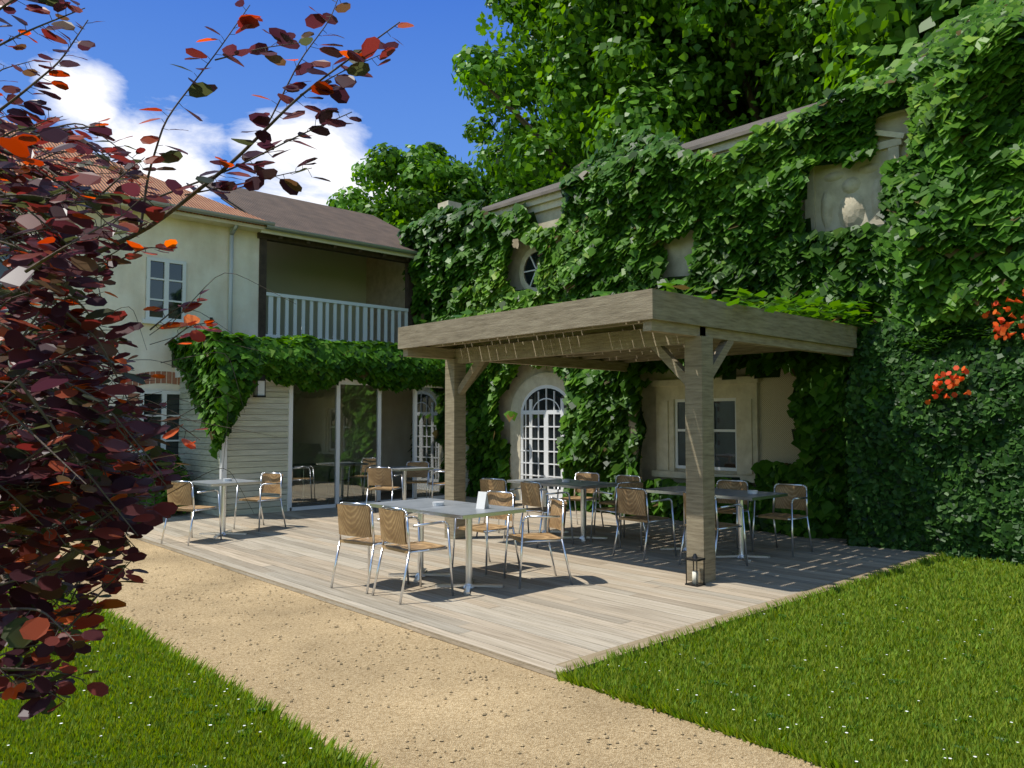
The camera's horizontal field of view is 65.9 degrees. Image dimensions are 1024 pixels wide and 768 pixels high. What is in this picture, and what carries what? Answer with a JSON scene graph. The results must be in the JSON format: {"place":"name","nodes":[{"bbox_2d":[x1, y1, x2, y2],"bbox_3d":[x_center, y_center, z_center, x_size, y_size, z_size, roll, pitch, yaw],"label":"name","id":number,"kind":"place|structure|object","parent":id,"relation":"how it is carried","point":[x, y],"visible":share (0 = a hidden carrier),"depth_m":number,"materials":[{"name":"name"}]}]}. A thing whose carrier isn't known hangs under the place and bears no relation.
{"place":"outdoors","nodes":[
{"label":"outdoors","id":0,"kind":"place"},
{"bbox_2d":[0,242,10,288],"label":"house window glass","id":1,"kind":"object","parent":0,"point":[3,268],"depth_m":12.86,"materials":[{"name":"glass"}]},
{"bbox_2d":[0,367,29,422],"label":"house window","id":2,"kind":"structure","parent":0,"point":[7,369],"depth_m":12.84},
{"bbox_2d":[0,0,413,720],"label":"purple tree","id":3,"kind":"object","parent":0,"point":[22,628],"depth_m":2.14,"materials":[{"name":"purple plant"}]},
{"bbox_2d":[209,188,246,212],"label":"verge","id":4,"kind":"structure","parent":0,"point":[235,205],"depth_m":16.85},
{"bbox_2d":[0,0,551,207],"label":"sky","id":5,"kind":"structure","parent":0,"point":[411,98],"materials":[{"name":"blue"}]},
{"bbox_2d":[5,518,826,767],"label":"gravel path","id":6,"kind":"structure","parent":0,"point":[382,735],"depth_m":4.72,"materials":[{"name":"beige gravel"}]},
{"bbox_2d":[80,550,810,767],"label":"gravel pebbles","id":7,"kind":"object","parent":6,"relation":"on","point":[504,714],"visible":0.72,"depth_m":4.93,"materials":[{"name":"beige gravel"}]},
{"bbox_2d":[438,200,461,208],"bbox_3d":[-1.485,-3.977,18.817,0.400,0.650,0.400,3,-4,-43],"label":"barn chimney","id":8,"kind":"object","parent":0,"point":[444,204],"visible":0.29,"depth_m":18.68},
{"bbox_2d":[0,546,1023,767],"bbox_3d":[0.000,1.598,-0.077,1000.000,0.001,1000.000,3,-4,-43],"label":"lawn","id":9,"kind":"structure","parent":0,"point":[989,583],"depth_m":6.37,"materials":[{"name":"green plant"}]},
{"bbox_2d":[0,189,419,516],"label":"house wall","id":10,"kind":"structure","parent":9,"relation":"on","point":[201,250],"depth_m":15.60,"materials":[{"name":"beige paint"}]},
{"bbox_2d":[1,119,266,226],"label":"house roof","id":11,"kind":"structure","parent":10,"relation":"on","point":[199,201],"depth_m":15.09,"materials":[{"name":"orange tile"}]},
{"bbox_2d":[0,181,270,232],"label":"roof eave","id":12,"kind":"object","parent":11,"relation":"attached to","point":[211,221],"depth_m":14.95,"materials":[{"name":"beige paint"}]},
{"bbox_2d":[25,177,425,254],"bbox_3d":[-10.965,-3.292,10.099,25.300,0.314,0.442,3,-4,-43],"label":"gutter","id":13,"kind":"object","parent":11,"relation":"attached to","point":[270,225],"visible":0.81,"depth_m":15.55,"materials":[{"name":"grey metal"}]},
{"bbox_2d":[127,371,196,458],"bbox_3d":[-6.396,0.630,14.473,1.256,1.730,0.010,3,-4,-43],"label":"house window","id":14,"kind":"structure","parent":10,"relation":"in","point":[173,404],"depth_m":14.53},
{"bbox_2d":[139,390,186,455],"bbox_3d":[-6.362,0.844,14.436,0.950,1.440,0.100,3,-4,-43],"label":"window frame","id":15,"kind":"object","parent":14,"relation":"attached to","point":[164,399],"visible":0.16,"depth_m":14.43,"materials":[{"name":"white wood"}]},
{"bbox_2d":[141,257,188,326],"bbox_3d":[-6.365,-1.694,14.555,0.820,1.220,0.100,3,-4,-43],"label":"window frame","id":16,"kind":"object","parent":10,"relation":"in","point":[155,320],"visible":0.85,"depth_m":14.54,"materials":[{"name":"white wood"}]},
{"bbox_2d":[145,257,181,318],"bbox_3d":[-6.394,-1.727,14.588,0.700,1.150,0.010,3,-4,-43],"label":"window glass","id":17,"kind":"object","parent":16,"relation":"in","point":[157,286],"visible":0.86,"depth_m":14.56,"materials":[{"name":"glass"}]},
{"bbox_2d":[228,227,233,333],"bbox_3d":[-5.468,-1.665,15.352,0.080,2.800,0.076,3,-4,-43],"label":"downpipe","id":18,"kind":"object","parent":10,"relation":"attached to","point":[230,297],"visible":0.59,"depth_m":15.34,"materials":[{"name":"grey metal"}]},
{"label":"loggia floor","id":19,"kind":"structure","parent":10,"relation":"on","visible":0},
{"bbox_2d":[266,241,366,341],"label":"loggia back wall","id":20,"kind":"structure","parent":19,"relation":"on","point":[304,271],"depth_m":19.50,"materials":[{"name":"yellow paint"}]},
{"bbox_2d":[221,198,412,337],"bbox_3d":[-4.339,-2.565,18.196,4.350,3.671,3.020,3,-4,-43],"label":"timber frame","id":21,"kind":"object","parent":19,"relation":"on","point":[264,238],"visible":0.3,"depth_m":16.42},
{"bbox_2d":[200,182,418,251],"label":"roof","id":22,"kind":"structure","parent":21,"relation":"on","point":[290,213],"depth_m":18.18,"materials":[{"name":"brown tile"}]},
{"bbox_2d":[260,230,414,258],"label":"loggia fascia","id":23,"kind":"structure","parent":22,"relation":"attached to","point":[308,238],"depth_m":16.72,"materials":[{"name":"beige paint"}]},
{"bbox_2d":[266,292,407,342],"bbox_3d":[-3.676,-1.338,17.061,3.490,0.910,0.070,3,-4,-43],"label":"loggia railing","id":24,"kind":"object","parent":21,"relation":"attached to","point":[295,298],"visible":0.76,"depth_m":16.83,"materials":[{"name":"white wood"}]},
{"bbox_2d":[326,142,500,228],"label":"tree","id":25,"kind":"object","parent":9,"relation":"on","point":[430,176],"visible":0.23,"depth_m":46.88,"materials":[{"name":"green plant"}]},
{"bbox_2d":[72,497,929,678],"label":"deck planks","id":26,"kind":"object","parent":9,"relation":"on","point":[544,616],"visible":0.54,"depth_m":8.19,"materials":[{"name":"beige wood"}]},
{"bbox_2d":[133,448,194,513],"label":"shrub leaves","id":27,"kind":"object","parent":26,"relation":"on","point":[164,498],"visible":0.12,"depth_m":13.29,"materials":[{"name":"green plant"}]},
{"bbox_2d":[161,481,221,545],"bbox_3d":[-4.214,1.666,10.384,0.541,0.813,0.561,-1,-3,24],"label":"chair","id":28,"kind":"object","parent":26,"relation":"on","point":[184,495],"visible":0.86,"depth_m":10.18,"materials":[{"name":"brown metal"}]},
{"bbox_2d":[192,479,261,537],"bbox_3d":[-4.029,1.730,11.033,0.750,0.742,0.750,-3,-4,43],"label":"table","id":29,"kind":"object","parent":26,"relation":"on","point":[218,482],"visible":0.88,"depth_m":11.00,"materials":[{"name":"metal"}]},
{"bbox_2d":[233,472,285,531],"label":"chair","id":30,"kind":"object","parent":26,"relation":"on","point":[271,482],"visible":0.94,"depth_m":11.81,"materials":[{"name":"brown metal"}]},
{"bbox_2d":[175,364,444,511],"bbox_3d":[-3.437,1.032,15.746,5.700,2.590,2.120,3,-4,-43],"label":"sliding door frame","id":31,"kind":"object","parent":26,"relation":"on","point":[223,472],"visible":0.29,"depth_m":14.62,"materials":[{"name":"white metal"}]},
{"bbox_2d":[172,340,394,432],"bbox_3d":[-3.322,0.135,15.739,6.000,1.612,2.150,3,-4,-43],"label":"veranda ivy backing","id":32,"kind":"object","parent":31,"relation":"attached to","point":[230,429],"visible":0.04,"depth_m":13.18,"materials":[{"name":"green plant"}]},
{"bbox_2d":[178,378,470,515],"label":"siding wall","id":33,"kind":"structure","parent":31,"relation":"attached to","point":[240,443],"depth_m":13.69,"materials":[{"name":"beige wood"}]},
{"bbox_2d":[253,375,265,397],"bbox_3d":[-4.335,-0.011,13.521,0.160,0.480,0.230,3,-4,-43],"label":"wall lamp","id":34,"kind":"object","parent":33,"relation":"attached to","point":[261,388],"depth_m":13.45,"materials":[{"name":"white glass"}]},
{"bbox_2d":[168,326,487,458],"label":"veranda ivy leaves","id":35,"kind":"object","parent":31,"relation":"attached to","point":[316,364],"visible":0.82,"depth_m":13.70,"materials":[{"name":"green plant"}]},
{"bbox_2d":[236,490,439,509],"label":"veranda floor","id":36,"kind":"structure","parent":26,"relation":"on","point":[371,497],"depth_m":16.38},
{"bbox_2d":[292,463,330,504],"bbox_3d":[-4.029,1.927,15.239,0.750,0.742,0.750,3,-4,-43],"label":"table","id":37,"kind":"object","parent":36,"relation":"on","point":[303,467],"visible":0.86,"depth_m":15.21,"materials":[{"name":"metal"}]},
{"bbox_2d":[326,460,356,503],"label":"chair","id":38,"kind":"object","parent":36,"relation":"on","point":[352,471],"visible":0.84,"depth_m":15.22,"materials":[{"name":"silver metal"}]},
{"bbox_2d":[330,502,408,593],"bbox_3d":[-1.370,1.532,7.591,0.541,0.813,0.561,-2,-3,34],"label":"chair","id":39,"kind":"object","parent":26,"relation":"on","point":[355,521],"visible":0.74,"depth_m":7.39,"materials":[{"name":"brown metal"}]},
{"bbox_2d":[366,467,403,511],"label":"chair","id":40,"kind":"object","parent":26,"relation":"on","point":[380,477],"visible":0.99,"depth_m":13.30,"materials":[{"name":"brown metal"}]},
{"bbox_2d":[390,466,433,499],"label":"table","id":41,"kind":"object","parent":26,"relation":"on","point":[404,469],"visible":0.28,"depth_m":14.27,"materials":[{"name":"metal"}]},
{"bbox_2d":[372,506,453,604],"bbox_3d":[-0.908,1.512,7.170,0.561,0.813,0.541,2,-4,-40],"label":"chair","id":42,"kind":"object","parent":26,"relation":"on","point":[393,527],"visible":1,"depth_m":7.05,"materials":[{"name":"brown metal"}]},
{"bbox_2d":[401,461,429,499],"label":"chair","id":43,"kind":"object","parent":26,"relation":"on","point":[420,473],"visible":0.73,"depth_m":15.27,"materials":[{"name":"brown metal"}]},
{"bbox_2d":[367,498,470,582],"bbox_3d":[-0.933,1.588,8.069,0.800,0.742,0.750,3,-4,-44],"label":"table","id":44,"kind":"object","parent":26,"relation":"on","point":[409,505],"visible":0.75,"depth_m":8.03,"materials":[{"name":"metal"}]},
{"bbox_2d":[426,470,444,497],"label":"chair","id":45,"kind":"object","parent":26,"relation":"on","point":[432,483],"visible":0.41,"depth_m":14.60,"materials":[{"name":"silver metal"}]},
{"bbox_2d":[412,503,525,594],"bbox_3d":[-0.411,1.562,7.531,0.800,0.742,0.750,3,-4,-44],"label":"table","id":46,"kind":"object","parent":26,"relation":"on","point":[468,512],"visible":1,"depth_m":7.49,"materials":[{"name":"metal"}]},
{"bbox_2d":[476,491,488,508],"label":"table menu cards","id":47,"kind":"object","parent":46,"relation":"on","point":[482,501],"visible":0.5,"depth_m":7.56,"materials":[{"name":"white paper"}]},
{"bbox_2d":[452,490,519,574],"bbox_3d":[-0.268,1.576,8.515,0.541,0.813,0.561,-3,-4,44],"label":"chair","id":48,"kind":"object","parent":26,"relation":"on","point":[502,498],"visible":0.73,"depth_m":8.56,"materials":[{"name":"brown metal"}]},
{"bbox_2d":[476,478,528,540],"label":"chair","id":49,"kind":"object","parent":26,"relation":"on","point":[494,484],"visible":0.38,"depth_m":10.64,"materials":[{"name":"brown metal"}]},
{"bbox_2d":[124,532,940,678],"bbox_3d":[-1.182,2.131,11.377,6.618,0.034,11.519,3,-4,-43],"label":"deck border","id":50,"kind":"object","parent":26,"relation":"on","point":[589,658],"visible":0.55,"depth_m":6.18,"materials":[{"name":"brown wood"}]},
{"bbox_2d":[503,497,572,588],"bbox_3d":[0.256,1.541,7.785,0.561,0.813,0.541,1,-3,-17],"label":"chair","id":51,"kind":"object","parent":26,"relation":"on","point":[557,515],"visible":0.98,"depth_m":7.81,"materials":[{"name":"brown metal"}]},
{"bbox_2d":[507,478,580,532],"bbox_3d":[0.474,1.740,11.233,0.800,0.742,0.750,2,-4,-41],"label":"table","id":52,"kind":"object","parent":26,"relation":"on","point":[544,480],"visible":0.61,"depth_m":11.20,"materials":[{"name":"metal"}]},
{"bbox_2d":[516,481,573,547],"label":"chair","id":53,"kind":"object","parent":26,"relation":"on","point":[530,492],"visible":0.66,"depth_m":10.08,"materials":[{"name":"brown metal"}]},
{"bbox_2d":[542,480,617,541],"bbox_3d":[0.959,1.712,10.662,0.800,0.742,0.750,2,-4,-41],"label":"table","id":54,"kind":"object","parent":26,"relation":"on","point":[582,485],"visible":0.9,"depth_m":10.63,"materials":[{"name":"metal"}]},
{"bbox_2d":[557,472,603,526],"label":"chair","id":55,"kind":"object","parent":26,"relation":"on","point":[589,476],"visible":0.73,"depth_m":11.89,"materials":[{"name":"brown metal"}]},
{"bbox_2d":[593,475,643,536],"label":"chair","id":56,"kind":"object","parent":26,"relation":"on","point":[623,478],"visible":0.41,"depth_m":11.24,"materials":[{"name":"silver metal"}]},
{"bbox_2d":[590,481,647,547],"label":"chair","id":57,"kind":"object","parent":26,"relation":"on","point":[636,484],"visible":0.48,"depth_m":10.11,"materials":[{"name":"brown metal"}]},
{"bbox_2d":[398,288,862,582],"bbox_3d":[1.688,0.668,10.369,4.850,2.800,4.110,3,-4,-43],"label":"pergola","id":58,"kind":"object","parent":26,"relation":"on","point":[703,338],"visible":0.9,"depth_m":8.61,"materials":[{"name":"brown wood"}]},
{"bbox_2d":[419,279,884,327],"bbox_3d":[1.810,-0.882,10.510,4.748,0.436,4.500,3,-4,-43],"label":"climbing plant","id":59,"kind":"object","parent":58,"relation":"on","point":[839,309],"visible":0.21,"depth_m":9.46,"materials":[{"name":"green plant"}]},
{"bbox_2d":[612,487,676,560],"bbox_3d":[1.544,1.613,9.287,0.561,0.813,0.541,2,-4,-40],"label":"chair","id":60,"kind":"object","parent":26,"relation":"on","point":[632,502],"visible":1,"depth_m":9.15,"materials":[{"name":"brown metal"}]},
{"bbox_2d":[645,486,727,550],"bbox_3d":[2.144,1.667,9.714,0.800,0.742,0.750,3,-4,-44],"label":"table","id":61,"kind":"object","parent":26,"relation":"on","point":[677,490],"visible":0.4,"depth_m":9.68,"materials":[{"name":"metal"}]},
{"bbox_2d":[685,553,705,586],"bbox_3d":[1.766,1.788,7.620,0.140,0.300,0.140,3,-4,-43],"label":"post lantern","id":62,"kind":"object","parent":26,"relation":"on","point":[695,558],"visible":0.93,"depth_m":7.61,"materials":[{"name":"grey metal"}]},
{"bbox_2d":[692,571,697,583],"bbox_3d":[1.766,1.865,7.616,0.060,0.115,0.057,3,-4,-43],"label":"candle","id":63,"kind":"object","parent":62,"relation":"in","point":[693,577],"visible":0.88,"depth_m":7.59,"materials":[{"name":"white wax"}]},
{"bbox_2d":[678,492,747,565],"bbox_3d":[2.192,1.584,8.679,0.561,0.813,0.541,2,-3,-37],"label":"chair","id":64,"kind":"object","parent":26,"relation":"on","point":[720,526],"visible":0.39,"depth_m":8.62,"materials":[{"name":"silver metal"}]},
{"bbox_2d":[715,479,751,548],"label":"chair","id":65,"kind":"object","parent":26,"relation":"on","point":[733,484],"visible":0.5,"depth_m":10.31,"materials":[{"name":"brown metal"}]},
{"bbox_2d":[715,489,787,562],"bbox_3d":[2.659,1.641,9.169,0.800,0.742,0.750,3,-4,-44],"label":"table","id":66,"kind":"object","parent":26,"relation":"on","point":[740,496],"visible":0.84,"depth_m":9.13,"materials":[{"name":"metal"}]},
{"bbox_2d":[223,478,757,505],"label":"table ashtrays","id":67,"kind":"object","parent":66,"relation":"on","point":[438,503],"visible":1,"depth_m":9.13,"materials":[{"name":"white ceramic"}]},
{"bbox_2d":[751,483,812,557],"bbox_3d":[3.275,1.626,9.550,0.561,0.813,0.541,3,-4,-43],"label":"chair","id":68,"kind":"object","parent":26,"relation":"on","point":[796,498],"visible":0.92,"depth_m":9.63,"materials":[{"name":"brown metal"}]},
{"bbox_2d":[7,560,1017,766],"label":"lawn daisies","id":69,"kind":"object","parent":9,"relation":"on","point":[645,662],"visible":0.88,"depth_m":4.09,"materials":[{"name":"white plant"}]},
{"bbox_2d":[451,0,793,204],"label":"tree","id":70,"kind":"object","parent":9,"relation":"on","point":[519,160],"depth_m":34.59,"materials":[{"name":"green plant"}]},
{"bbox_2d":[366,111,908,491],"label":"barn wall","id":71,"kind":"structure","parent":9,"relation":"on","point":[385,283],"depth_m":15.77,"materials":[{"name":"beige paint"}]},
{"bbox_2d":[519,247,536,291],"bbox_3d":[0.479,-2.285,15.784,0.001,0.980,0.980,3,-4,-43],"label":"round window frame","id":72,"kind":"object","parent":71,"relation":"attached to","point":[528,253],"visible":0.41,"depth_m":16.02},
{"bbox_2d":[524,255,538,285],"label":"window muntins","id":73,"kind":"object","parent":71,"relation":"attached to","point":[535,269],"visible":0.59,"depth_m":15.87,"materials":[{"name":"white wood"}]},
{"bbox_2d":[525,252,540,286],"bbox_3d":[0.501,-2.284,15.804,0.001,0.720,0.720,3,-4,-43],"label":"window pane","id":74,"kind":"structure","parent":71,"relation":"in","point":[530,266],"depth_m":15.93,"materials":[{"name":"glass"}]},
{"bbox_2d":[510,372,564,499],"bbox_3d":[0.680,1.042,15.435,0.060,2.540,2.050,3,-4,-43],"label":"arch surround","id":75,"kind":"object","parent":71,"relation":"attached to","point":[526,387],"visible":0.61,"depth_m":15.97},
{"bbox_2d":[521,385,565,502],"bbox_3d":[0.673,1.161,15.423,0.029,2.300,1.450,3,-4,-43],"label":"arched window frame","id":76,"kind":"object","parent":71,"relation":"in","point":[531,411],"visible":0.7,"depth_m":15.56,"materials":[{"name":"white wood"}]},
{"bbox_2d":[523,388,566,489],"bbox_3d":[0.682,1.162,15.431,0.005,2.300,1.450,3,-4,-43],"label":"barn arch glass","id":77,"kind":"object","parent":76,"relation":"in","point":[542,395],"visible":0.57,"depth_m":15.52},
{"bbox_2d":[468,102,816,216],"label":"barn roof","id":78,"kind":"structure","parent":71,"relation":"on","point":[721,136],"depth_m":15.46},
{"bbox_2d":[488,106,909,216],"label":"cornice","id":79,"kind":"structure","parent":71,"relation":"attached to","point":[544,202],"depth_m":15.41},
{"bbox_2d":[651,376,760,482],"bbox_3d":[3.097,0.722,12.745,0.160,1.620,2.000,3,-4,-43],"label":"window surround","id":80,"kind":"object","parent":71,"relation":"attached to","point":[744,391],"visible":0.68,"depth_m":12.41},
{"bbox_2d":[675,398,736,470],"bbox_3d":[3.136,0.809,12.776,0.025,1.150,1.180,3,-4,-43],"label":"window frame","id":81,"kind":"object","parent":71,"relation":"in","point":[715,430],"visible":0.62,"depth_m":12.65,"materials":[{"name":"wood"}]},
{"bbox_2d":[678,401,735,467],"bbox_3d":[3.143,0.809,12.783,0.005,1.150,1.180,3,-4,-43],"label":"window glass","id":82,"kind":"object","parent":81,"relation":"in","point":[724,418],"visible":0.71,"depth_m":12.57,"materials":[{"name":"grey glass"}]},
{"bbox_2d":[397,0,1023,538],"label":"ivy","id":83,"kind":"object","parent":71,"relation":"attached to","point":[808,230],"visible":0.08,"depth_m":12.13,"materials":[{"name":"green plant"}]},
{"bbox_2d":[761,367,800,463],"bbox_3d":[4.397,0.749,11.424,0.030,2.200,1.700,3,-4,-43],"label":"window shutter","id":84,"kind":"object","parent":71,"relation":"attached to","point":[777,424],"visible":0.07,"depth_m":11.86,"materials":[{"name":"beige wood"}]},
{"bbox_2d":[805,138,903,231],"bbox_3d":[4.777,-2.480,11.114,0.100,1.620,1.420,3,-4,-43],"label":"wall niche","id":85,"kind":"object","parent":71,"relation":"attached to","point":[817,185],"visible":0.27,"depth_m":11.24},
{"bbox_2d":[821,163,881,228],"bbox_3d":[4.752,-2.506,11.091,0.070,1.082,0.900,3,-4,-43],"label":"barn relief carving","id":86,"kind":"object","parent":85,"relation":"attached to","point":[852,210],"visible":0.74,"depth_m":11.08},
{"bbox_2d":[874,129,906,139],"bbox_3d":[4.755,-3.439,11.139,0.080,0.365,1.526,3,-4,-43],"label":"ledge","id":87,"kind":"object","parent":71,"relation":"attached to","point":[887,134],"depth_m":10.69,"materials":[{"name":"grey stone"}]},
{"bbox_2d":[813,0,978,90],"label":"overhanging tree leaves","id":88,"kind":"object","parent":71,"relation":"attached to","point":[884,34],"visible":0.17,"depth_m":13.56,"materials":[{"name":"green plant"}]},
{"bbox_2d":[530,0,875,167],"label":"tree","id":89,"kind":"object","parent":9,"relation":"on","point":[612,125],"depth_m":29.37,"materials":[{"name":"green plant"}]},
{"bbox_2d":[740,0,875,115],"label":"tree","id":90,"kind":"object","parent":9,"relation":"on","point":[813,26],"depth_m":26.19,"materials":[{"name":"green plant"}]},
{"bbox_2d":[842,316,1023,565],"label":"hedge leaves","id":91,"kind":"object","parent":9,"relation":"on","point":[900,475],"visible":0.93,"depth_m":9.45,"materials":[{"name":"green plant"}]},
{"bbox_2d":[925,289,1023,404],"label":"red flowers","id":92,"kind":"object","parent":91,"relation":"attached to","point":[1001,330],"visible":1,"depth_m":9.12,"materials":[{"name":"red plant"}]},
{"bbox_2d":[875,361,995,539],"bbox_3d":[6.244,0.672,8.776,0.898,2.700,4.500,3,-4,-43],"label":"hedge backing","id":93,"kind":"object","parent":9,"relation":"on","point":[981,459],"visible":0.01,"depth_m":9.28,"materials":[{"name":"green plant"}]}
]}

